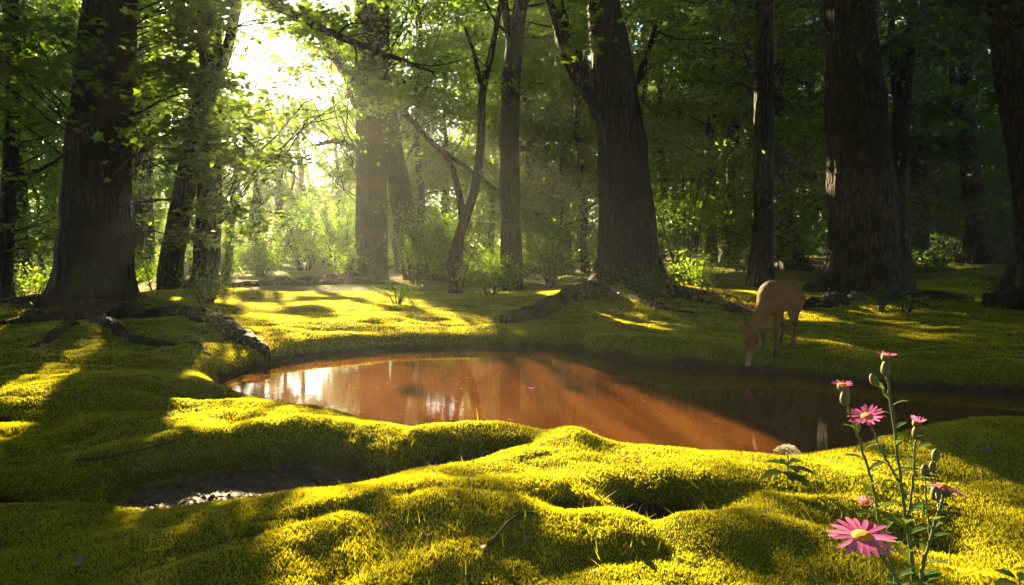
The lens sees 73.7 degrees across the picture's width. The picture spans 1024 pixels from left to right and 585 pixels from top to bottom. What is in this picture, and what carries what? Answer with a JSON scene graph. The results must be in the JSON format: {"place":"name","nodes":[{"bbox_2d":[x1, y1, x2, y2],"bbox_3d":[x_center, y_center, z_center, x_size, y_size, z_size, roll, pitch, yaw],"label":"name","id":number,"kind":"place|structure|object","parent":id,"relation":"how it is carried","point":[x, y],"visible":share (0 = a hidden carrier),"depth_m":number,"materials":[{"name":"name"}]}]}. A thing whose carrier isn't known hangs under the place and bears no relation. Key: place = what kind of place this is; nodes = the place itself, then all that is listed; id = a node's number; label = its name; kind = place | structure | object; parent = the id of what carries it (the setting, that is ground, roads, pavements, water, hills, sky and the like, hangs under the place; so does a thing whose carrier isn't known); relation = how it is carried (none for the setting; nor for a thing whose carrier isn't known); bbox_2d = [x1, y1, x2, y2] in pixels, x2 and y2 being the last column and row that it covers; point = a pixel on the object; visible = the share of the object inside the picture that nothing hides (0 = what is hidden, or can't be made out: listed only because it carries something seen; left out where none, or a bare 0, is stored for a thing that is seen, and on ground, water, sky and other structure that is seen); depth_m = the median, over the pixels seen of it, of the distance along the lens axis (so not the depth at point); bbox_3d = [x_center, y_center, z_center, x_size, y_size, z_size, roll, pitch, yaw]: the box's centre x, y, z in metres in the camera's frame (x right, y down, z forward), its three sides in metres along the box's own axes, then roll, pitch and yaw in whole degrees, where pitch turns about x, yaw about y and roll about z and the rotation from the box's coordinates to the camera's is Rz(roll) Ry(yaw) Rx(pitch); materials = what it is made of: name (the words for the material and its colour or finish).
{"place":"outdoors","nodes":[
{"label":"outdoors","id":0,"kind":"place"},
{"bbox_2d":[1,0,989,246],"label":"sky","id":1,"kind":"structure","parent":0,"point":[279,44],"materials":[{"name":"white"}]},
{"bbox_2d":[0,240,1023,584],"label":"ground","id":2,"kind":"structure","parent":0,"point":[730,360],"depth_m":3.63,"materials":[{"name":"green plant"}]},
{"bbox_2d":[0,2,61,156],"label":"forest tree","id":3,"kind":"object","parent":2,"relation":"on","point":[22,136],"visible":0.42,"depth_m":12.83,"materials":[{"name":"green plant"}]},
{"bbox_2d":[14,252,51,295],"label":"shrub","id":4,"kind":"object","parent":2,"relation":"on","point":[43,281],"visible":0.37,"depth_m":13.34,"materials":[{"name":"green plant"}]},
{"bbox_2d":[0,0,81,273],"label":"forest tree","id":5,"kind":"object","parent":2,"relation":"on","point":[61,99],"visible":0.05,"depth_m":26.16,"materials":[{"name":"green plant"}]},
{"bbox_2d":[0,52,131,277],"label":"sapling","id":6,"kind":"object","parent":2,"relation":"on","point":[51,200],"visible":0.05,"depth_m":23.21,"materials":[{"name":"green plant"}]},
{"bbox_2d":[0,0,142,298],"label":"maple tree","id":7,"kind":"object","parent":2,"relation":"on","point":[12,182],"visible":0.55,"depth_m":12.02,"materials":[{"name":"green plant"}]},
{"bbox_2d":[0,0,166,284],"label":"forest tree","id":8,"kind":"object","parent":2,"relation":"on","point":[22,191],"visible":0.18,"depth_m":19.70,"materials":[{"name":"green plant"}]},
{"bbox_2d":[28,54,165,268],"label":"sapling","id":9,"kind":"object","parent":2,"relation":"on","point":[50,263],"visible":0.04,"depth_m":25.10,"materials":[{"name":"green plant"}]},
{"bbox_2d":[28,0,198,244],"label":"forest tree","id":10,"kind":"object","parent":2,"relation":"on","point":[78,5],"visible":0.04,"depth_m":26.12,"materials":[{"name":"green plant"}]},
{"bbox_2d":[35,53,237,264],"bbox_3d":[-13.604,-4.521,24.829,6.540,8.479,6.317,0,4,0],"label":"sapling","id":11,"kind":"object","parent":2,"relation":"on","point":[162,191],"visible":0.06,"depth_m":24.07,"materials":[{"name":"green plant"}]},
{"bbox_2d":[24,1,250,277],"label":"forest tree","id":12,"kind":"object","parent":2,"relation":"on","point":[149,226],"visible":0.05,"depth_m":23.52,"materials":[{"name":"green plant"}]},
{"bbox_2d":[15,0,279,282],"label":"forest tree","id":13,"kind":"object","parent":2,"relation":"on","point":[141,186],"visible":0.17,"depth_m":20.44,"materials":[{"name":"green plant"}]},
{"bbox_2d":[134,245,192,290],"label":"shrub","id":14,"kind":"object","parent":2,"relation":"on","point":[144,270],"visible":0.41,"depth_m":16.81,"materials":[{"name":"green plant"}]},
{"bbox_2d":[0,0,336,365],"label":"beech tree","id":15,"kind":"object","parent":2,"relation":"on","point":[94,250],"visible":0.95,"depth_m":9.66,"materials":[{"name":"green plant"}]},
{"bbox_2d":[161,262,252,305],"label":"shrub","id":16,"kind":"object","parent":2,"relation":"on","point":[210,291],"visible":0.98,"depth_m":11.11,"materials":[{"name":"green plant"}]},
{"bbox_2d":[153,107,264,271],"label":"sapling","id":17,"kind":"object","parent":2,"relation":"on","point":[224,180],"visible":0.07,"depth_m":27.92,"materials":[{"name":"green plant"}]},
{"bbox_2d":[186,214,276,274],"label":"shrub","id":18,"kind":"object","parent":2,"relation":"on","point":[229,259],"visible":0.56,"depth_m":25.57,"materials":[{"name":"green plant"}]},
{"bbox_2d":[161,93,305,269],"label":"forest tree","id":19,"kind":"object","parent":2,"relation":"on","point":[277,178],"visible":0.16,"depth_m":29.85,"materials":[{"name":"green plant"}]},
{"bbox_2d":[20,0,483,289],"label":"twin maple tree","id":20,"kind":"object","parent":2,"relation":"on","point":[175,259],"visible":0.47,"depth_m":14.79,"materials":[{"name":"green plant"}]},
{"bbox_2d":[222,223,292,267],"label":"shrub","id":21,"kind":"object","parent":2,"relation":"on","point":[255,253],"visible":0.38,"depth_m":32.82,"materials":[{"name":"green plant"}]},
{"bbox_2d":[195,100,326,264],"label":"forest tree","id":22,"kind":"object","parent":2,"relation":"on","point":[256,192],"visible":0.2,"depth_m":35.52,"materials":[{"name":"green plant"}]},
{"bbox_2d":[230,241,294,276],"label":"shrub","id":23,"kind":"object","parent":2,"relation":"on","point":[267,267],"visible":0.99,"depth_m":24.86,"materials":[{"name":"green plant"}]},
{"bbox_2d":[222,200,326,265],"bbox_3d":[-12.431,-3.074,35.520,5.241,3.501,5.384,-3,5,-35],"label":"shrub","id":24,"kind":"object","parent":2,"relation":"on","point":[295,231],"visible":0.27,"depth_m":35.59,"materials":[{"name":"green plant"}]},
{"bbox_2d":[228,97,336,264],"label":"forest tree","id":25,"kind":"object","parent":2,"relation":"on","point":[278,204],"visible":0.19,"depth_m":37.43,"materials":[{"name":"green plant"}]},
{"bbox_2d":[258,97,330,256],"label":"forest tree","id":26,"kind":"object","parent":2,"relation":"on","point":[309,138],"visible":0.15,"depth_m":55.06,"materials":[{"name":"green plant"}]},
{"bbox_2d":[246,92,355,260],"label":"forest tree","id":27,"kind":"object","parent":2,"relation":"on","point":[301,190],"visible":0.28,"depth_m":43.32,"materials":[{"name":"green plant"}]},
{"bbox_2d":[249,200,354,269],"bbox_3d":[-9.003,-2.565,29.733,5.271,3.337,3.862,0,4,0],"label":"shrub","id":28,"kind":"object","parent":2,"relation":"on","point":[295,244],"visible":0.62,"depth_m":29.60,"materials":[{"name":"green plant"}]},
{"bbox_2d":[122,449,503,507],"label":"leaf litter","id":29,"kind":"object","parent":2,"relation":"on","point":[316,478],"visible":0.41,"depth_m":3.45,"materials":[{"name":"plant"}]},
{"bbox_2d":[282,185,354,264],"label":"shrub","id":30,"kind":"object","parent":2,"relation":"on","point":[325,259],"visible":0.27,"depth_m":36.73,"materials":[{"name":"green plant"}]},
{"bbox_2d":[291,100,355,259],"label":"forest tree","id":31,"kind":"object","parent":2,"relation":"on","point":[335,156],"visible":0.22,"depth_m":47.47,"materials":[{"name":"green plant"}]},
{"bbox_2d":[287,186,393,271],"bbox_3d":[-6.976,-2.565,27.854,4.952,3.608,3.324,-3,5,-37],"label":"shrub","id":32,"kind":"object","parent":2,"relation":"on","point":[342,249],"visible":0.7,"depth_m":27.61,"materials":[{"name":"green plant"}]},
{"bbox_2d":[318,235,368,275],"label":"shrub","id":33,"kind":"object","parent":2,"relation":"on","point":[350,268],"visible":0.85,"depth_m":21.80,"materials":[{"name":"green plant"}]},
{"bbox_2d":[295,45,414,218],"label":"forest tree","id":34,"kind":"object","parent":2,"relation":"on","point":[339,191],"visible":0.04,"depth_m":43.39,"materials":[{"name":"green plant"}]},
{"bbox_2d":[188,0,576,286],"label":"twin beech tree","id":35,"kind":"object","parent":2,"relation":"on","point":[380,160],"visible":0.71,"depth_m":20.77,"materials":[{"name":"green plant"}]},
{"bbox_2d":[319,125,464,268],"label":"sapling","id":36,"kind":"object","parent":2,"relation":"on","point":[391,216],"visible":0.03,"depth_m":30.00,"materials":[{"name":"green plant"}]},
{"bbox_2d":[297,0,487,272],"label":"forest tree","id":37,"kind":"object","parent":2,"relation":"on","point":[344,175],"visible":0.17,"depth_m":26.46,"materials":[{"name":"green plant"}]},
{"bbox_2d":[368,279,422,304],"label":"shrub","id":38,"kind":"object","parent":2,"relation":"on","point":[400,296],"visible":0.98,"depth_m":11.59,"materials":[{"name":"green plant"}]},
{"bbox_2d":[339,74,477,268],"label":"sapling","id":39,"kind":"object","parent":2,"relation":"on","point":[408,170],"visible":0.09,"depth_m":28.57,"materials":[{"name":"green plant"}]},
{"bbox_2d":[374,193,451,284],"bbox_3d":[-2.860,-1.542,19.925,2.476,2.720,1.869,4,6,44],"label":"shrub","id":40,"kind":"object","parent":2,"relation":"on","point":[412,268],"visible":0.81,"depth_m":19.88,"materials":[{"name":"green plant"}]},
{"bbox_2d":[325,0,505,248],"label":"forest tree","id":41,"kind":"object","parent":2,"relation":"on","point":[420,177],"visible":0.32,"depth_m":26.13,"materials":[{"name":"green plant"}]},
{"bbox_2d":[345,1,497,231],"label":"forest tree","id":42,"kind":"object","parent":2,"relation":"on","point":[413,38],"visible":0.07,"depth_m":33.40,"materials":[{"name":"green plant"}]},
{"bbox_2d":[387,0,502,269],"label":"forest tree","id":43,"kind":"object","parent":2,"relation":"on","point":[446,140],"visible":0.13,"depth_m":28.56,"materials":[{"name":"green plant"}]},
{"bbox_2d":[400,196,499,287],"bbox_3d":[-1.622,-1.434,18.375,2.410,2.743,3.011,-4,6,-45],"label":"shrub","id":44,"kind":"object","parent":2,"relation":"on","point":[440,237],"visible":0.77,"depth_m":18.37,"materials":[{"name":"green plant"}]},
{"bbox_2d":[423,20,503,264],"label":"forest tree","id":45,"kind":"object","parent":2,"relation":"on","point":[452,132],"visible":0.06,"depth_m":35.22,"materials":[{"name":"green plant"}]},
{"bbox_2d":[413,108,523,269],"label":"sapling","id":46,"kind":"object","parent":2,"relation":"on","point":[468,152],"visible":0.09,"depth_m":30.34,"materials":[{"name":"green plant"}]},
{"bbox_2d":[403,0,548,293],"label":"forked sapling","id":47,"kind":"object","parent":2,"relation":"on","point":[465,211],"visible":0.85,"depth_m":16.27,"materials":[{"name":"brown wood"}]},
{"bbox_2d":[0,282,980,319],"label":"leaf litter","id":48,"kind":"object","parent":2,"relation":"on","point":[91,299],"visible":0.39,"depth_m":10.55,"materials":[{"name":"green plant"}]},
{"bbox_2d":[447,252,534,294],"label":"shrub","id":49,"kind":"object","parent":2,"relation":"on","point":[489,281],"visible":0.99,"depth_m":15.42,"materials":[{"name":"green plant"}]},
{"bbox_2d":[439,0,542,267],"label":"forest tree","id":50,"kind":"object","parent":2,"relation":"on","point":[471,143],"visible":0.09,"depth_m":32.70,"materials":[{"name":"green plant"}]},
{"bbox_2d":[1,0,994,258],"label":"wood","id":51,"kind":"object","parent":2,"relation":"on","point":[319,178],"visible":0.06,"depth_m":54.46,"materials":[{"name":"green plant"}]},
{"bbox_2d":[429,58,588,272],"bbox_3d":[0.121,-4.396,25.374,6.244,8.172,6.724,0,4,0],"label":"sapling","id":52,"kind":"object","parent":2,"relation":"on","point":[493,135],"visible":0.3,"depth_m":24.45,"materials":[{"name":"green plant"}]},
{"bbox_2d":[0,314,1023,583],"bbox_3d":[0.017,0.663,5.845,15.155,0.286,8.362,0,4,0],"label":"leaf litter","id":53,"kind":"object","parent":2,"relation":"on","point":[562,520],"visible":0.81,"depth_m":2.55,"materials":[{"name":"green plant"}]},
{"bbox_2d":[432,0,598,273],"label":"forest tree","id":54,"kind":"object","parent":2,"relation":"on","point":[527,104],"visible":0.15,"depth_m":26.21,"materials":[{"name":"green plant"}]},
{"bbox_2d":[464,187,584,277],"bbox_3d":[0.328,-2.169,24.060,4.333,3.380,3.442,0,4,0],"label":"shrub","id":55,"kind":"object","parent":2,"relation":"on","point":[525,240],"visible":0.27,"depth_m":23.67,"materials":[{"name":"green plant"}]},
{"bbox_2d":[469,3,594,268],"bbox_3d":[1.676,-7.013,29.535,8.059,12.778,7.130,0,4,0],"label":"forest tree","id":56,"kind":"object","parent":2,"relation":"on","point":[549,147],"visible":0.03,"depth_m":29.06,"materials":[{"name":"green plant"}]},
{"bbox_2d":[474,100,595,275],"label":"sapling","id":57,"kind":"object","parent":2,"relation":"on","point":[541,158],"visible":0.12,"depth_m":25.90,"materials":[{"name":"green plant"}]},
{"bbox_2d":[393,0,700,290],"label":"hornbeam tree","id":58,"kind":"object","parent":2,"relation":"on","point":[513,30],"visible":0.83,"depth_m":17.13,"materials":[{"name":"brown plant"}]},
{"bbox_2d":[521,210,595,286],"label":"shrub","id":59,"kind":"object","parent":2,"relation":"on","point":[549,260],"visible":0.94,"depth_m":18.70,"materials":[{"name":"green plant"}]},
{"bbox_2d":[465,95,662,276],"bbox_3d":[1.542,-3.385,23.780,7.304,6.458,6.035,0,4,0],"label":"sapling","id":60,"kind":"object","parent":2,"relation":"on","point":[586,138],"visible":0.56,"depth_m":23.04,"materials":[{"name":"green plant"}]},
{"bbox_2d":[488,3,679,265],"bbox_3d":[2.568,-7.619,27.283,7.415,13.864,7.370,0,4,0],"label":"forest tree","id":61,"kind":"object","parent":2,"relation":"on","point":[557,63],"visible":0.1,"depth_m":27.07,"materials":[{"name":"green plant"}]},
{"bbox_2d":[482,0,690,271],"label":"forest tree","id":62,"kind":"object","parent":2,"relation":"on","point":[580,167],"visible":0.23,"depth_m":23.40,"materials":[{"name":"green plant"}]},
{"bbox_2d":[431,0,743,323],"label":"oak tree","id":63,"kind":"object","parent":2,"relation":"on","point":[607,83],"visible":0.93,"depth_m":12.26,"materials":[{"name":"brown plant"}]},
{"bbox_2d":[542,200,662,261],"bbox_3d":[3.124,-2.042,21.806,4.324,3.077,3.488,0,4,0],"label":"shrub","id":64,"kind":"object","parent":2,"relation":"on","point":[595,242],"visible":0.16,"depth_m":21.93,"materials":[{"name":"green plant"}]},
{"bbox_2d":[570,1,725,218],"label":"forest tree","id":65,"kind":"object","parent":2,"relation":"on","point":[645,93],"visible":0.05,"depth_m":27.63,"materials":[{"name":"green plant"}]},
{"bbox_2d":[564,0,750,260],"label":"forest tree","id":66,"kind":"object","parent":2,"relation":"on","point":[653,114],"visible":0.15,"depth_m":24.58,"materials":[{"name":"green plant"}]},
{"bbox_2d":[604,262,721,299],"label":"shrub","id":67,"kind":"object","parent":2,"relation":"on","point":[642,282],"visible":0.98,"depth_m":11.14,"materials":[{"name":"green plant"}]},
{"bbox_2d":[593,118,764,281],"bbox_3d":[4.001,-2.157,17.024,4.182,3.878,4.507,0,4,0],"label":"shrub","id":68,"kind":"object","parent":2,"relation":"on","point":[689,223],"visible":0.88,"depth_m":16.66,"materials":[{"name":"green plant"}]},
{"bbox_2d":[658,233,731,286],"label":"shrub","id":69,"kind":"object","parent":2,"relation":"on","point":[696,271],"visible":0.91,"depth_m":12.63,"materials":[{"name":"green plant"}]},
{"bbox_2d":[588,0,812,265],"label":"forest tree","id":70,"kind":"object","parent":2,"relation":"on","point":[710,128],"visible":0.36,"depth_m":22.33,"materials":[{"name":"green plant"}]},
{"bbox_2d":[622,0,804,287],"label":"ash tree","id":71,"kind":"object","parent":2,"relation":"on","point":[761,268],"visible":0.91,"depth_m":15.72,"materials":[{"name":"green plant"}]},
{"bbox_2d":[642,0,826,263],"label":"forest tree","id":72,"kind":"object","parent":2,"relation":"on","point":[699,127],"visible":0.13,"depth_m":23.18,"materials":[{"name":"green plant"}]},
{"bbox_2d":[643,0,825,262],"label":"forest tree","id":73,"kind":"object","parent":2,"relation":"on","point":[738,127],"visible":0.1,"depth_m":22.89,"materials":[{"name":"green plant"}]},
{"bbox_2d":[670,68,819,257],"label":"sapling","id":74,"kind":"object","parent":2,"relation":"on","point":[743,157],"visible":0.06,"depth_m":25.61,"materials":[{"name":"green plant"}]},
{"bbox_2d":[709,224,780,271],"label":"shrub","id":75,"kind":"object","parent":2,"relation":"on","point":[734,249],"visible":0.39,"depth_m":19.87,"materials":[{"name":"green plant"}]},
{"bbox_2d":[676,1,827,220],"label":"forest tree","id":76,"kind":"object","parent":2,"relation":"on","point":[817,82],"visible":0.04,"depth_m":26.97,"materials":[{"name":"green plant"}]},
{"bbox_2d":[738,277,805,366],"bbox_3d":[2.699,0.272,7.064,0.353,0.853,1.196,4,6,44],"label":"deer","id":77,"kind":"object","parent":2,"relation":"on","point":[777,299],"visible":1,"depth_m":6.84},
{"bbox_2d":[656,0,909,275],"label":"tree","id":78,"kind":"object","parent":2,"relation":"on","point":[780,205],"visible":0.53,"depth_m":19.17,"materials":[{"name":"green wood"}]},
{"bbox_2d":[762,444,815,488],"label":"white flower plant","id":79,"kind":"object","parent":2,"relation":"on","point":[792,476],"visible":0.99,"depth_m":2.99,"materials":[{"name":"green plant"}]},
{"bbox_2d":[629,0,991,308],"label":"elm tree","id":80,"kind":"object","parent":2,"relation":"on","point":[863,247],"visible":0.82,"depth_m":12.61,"materials":[{"name":"brown plant"}]},
{"bbox_2d":[699,0,921,262],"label":"sapling","id":81,"kind":"object","parent":2,"relation":"on","point":[807,85],"visible":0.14,"depth_m":21.88,"materials":[{"name":"green plant"}]},
{"bbox_2d":[737,8,884,254],"bbox_3d":[13.165,-7.679,29.306,7.312,12.824,7.208,0,4,0],"label":"forest tree","id":82,"kind":"object","parent":2,"relation":"on","point":[806,113],"visible":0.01,"depth_m":29.54,"materials":[{"name":"green plant"}]},
{"bbox_2d":[773,0,896,270],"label":"leaning beech tree","id":83,"kind":"object","parent":2,"relation":"on","point":[804,263],"visible":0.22,"depth_m":20.55,"materials":[{"name":"brown plant"}]},
{"bbox_2d":[866,279,897,312],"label":"shrub","id":84,"kind":"object","parent":2,"relation":"on","point":[881,297],"visible":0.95,"depth_m":10.60,"materials":[{"name":"green plant"}]},
{"bbox_2d":[827,351,966,584],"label":"aster plant","id":85,"kind":"object","parent":2,"relation":"on","point":[864,536],"visible":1,"depth_m":1.04,"materials":[{"name":"green plant"}]},
{"bbox_2d":[810,0,987,273],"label":"double elm tree","id":86,"kind":"object","parent":2,"relation":"on","point":[901,93],"visible":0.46,"depth_m":19.05,"materials":[{"name":"green plant"}]},
{"bbox_2d":[877,291,935,313],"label":"shrub","id":87,"kind":"object","parent":2,"relation":"on","point":[914,304],"visible":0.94,"depth_m":10.39,"materials":[{"name":"green plant"}]},
{"bbox_2d":[819,70,1010,263],"bbox_3d":[14.836,-4.429,25.056,6.942,7.239,6.215,0,4,0],"label":"sapling","id":88,"kind":"object","parent":2,"relation":"on","point":[944,232],"visible":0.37,"depth_m":24.42,"materials":[{"name":"green plant"}]},
{"bbox_2d":[821,1,1010,258],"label":"forest tree","id":89,"kind":"object","parent":2,"relation":"on","point":[917,235],"visible":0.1,"depth_m":26.04,"materials":[{"name":"green plant"}]},
{"bbox_2d":[880,31,982,239],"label":"sapling","id":90,"kind":"object","parent":2,"relation":"on","point":[915,207],"visible":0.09,"depth_m":25.82,"materials":[{"name":"green plant"}]},
{"bbox_2d":[910,243,979,272],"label":"shrub","id":91,"kind":"object","parent":2,"relation":"on","point":[933,265],"visible":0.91,"depth_m":19.95,"materials":[{"name":"green plant"}]},
{"bbox_2d":[880,2,1011,263],"bbox_3d":[14.721,-9.934,24.152,12.534,17.758,11.638,0,4,0],"label":"lit beech tree","id":92,"kind":"object","parent":2,"relation":"on","point":[988,240],"visible":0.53,"depth_m":23.48,"materials":[{"name":"green plant"}]},
{"bbox_2d":[885,0,1007,249],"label":"forest tree","id":93,"kind":"object","parent":2,"relation":"on","point":[935,241],"visible":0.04,"depth_m":32.17,"materials":[{"name":"green plant"}]},
{"bbox_2d":[886,0,1023,309],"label":"edge oak tree","id":94,"kind":"object","parent":2,"relation":"on","point":[1003,26],"visible":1,"depth_m":10.58,"materials":[{"name":"brown plant"}]},
{"bbox_2d":[915,58,1005,149],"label":"forest tree","id":95,"kind":"object","parent":2,"relation":"on","point":[935,113],"visible":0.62,"depth_m":12.52,"materials":[{"name":"green plant"}]},
{"bbox_2d":[908,6,1013,266],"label":"forest tree","id":96,"kind":"object","parent":2,"relation":"on","point":[1007,193],"visible":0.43,"depth_m":22.14,"materials":[{"name":"green plant"}]},
{"bbox_2d":[929,207,1009,250],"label":"shrub","id":97,"kind":"object","parent":2,"relation":"on","point":[954,243],"visible":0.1,"depth_m":31.77,"materials":[{"name":"green plant"}]},
{"bbox_2d":[929,88,1012,248],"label":"sapling","id":98,"kind":"object","parent":2,"relation":"on","point":[994,222],"visible":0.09,"depth_m":28.32,"materials":[{"name":"green plant"}]},
{"bbox_2d":[947,264,1006,290],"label":"shrub","id":99,"kind":"object","parent":2,"relation":"on","point":[998,276],"visible":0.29,"depth_m":14.26,"materials":[{"name":"green plant"}]},
{"bbox_2d":[960,117,1012,242],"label":"sapling","id":100,"kind":"object","parent":2,"relation":"on","point":[1005,233],"visible":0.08,"depth_m":26.35,"materials":[{"name":"green plant"}]},
{"bbox_2d":[994,569,1023,584],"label":"seedling","id":101,"kind":"object","parent":2,"relation":"on","point":[1004,581],"visible":1,"depth_m":2.13,"materials":[{"name":"green plant"}]},
{"bbox_2d":[217,348,1023,455],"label":"pond water","id":102,"kind":"structure","parent":0,"point":[367,376],"depth_m":5.73,"materials":[{"name":"brown liquid"}]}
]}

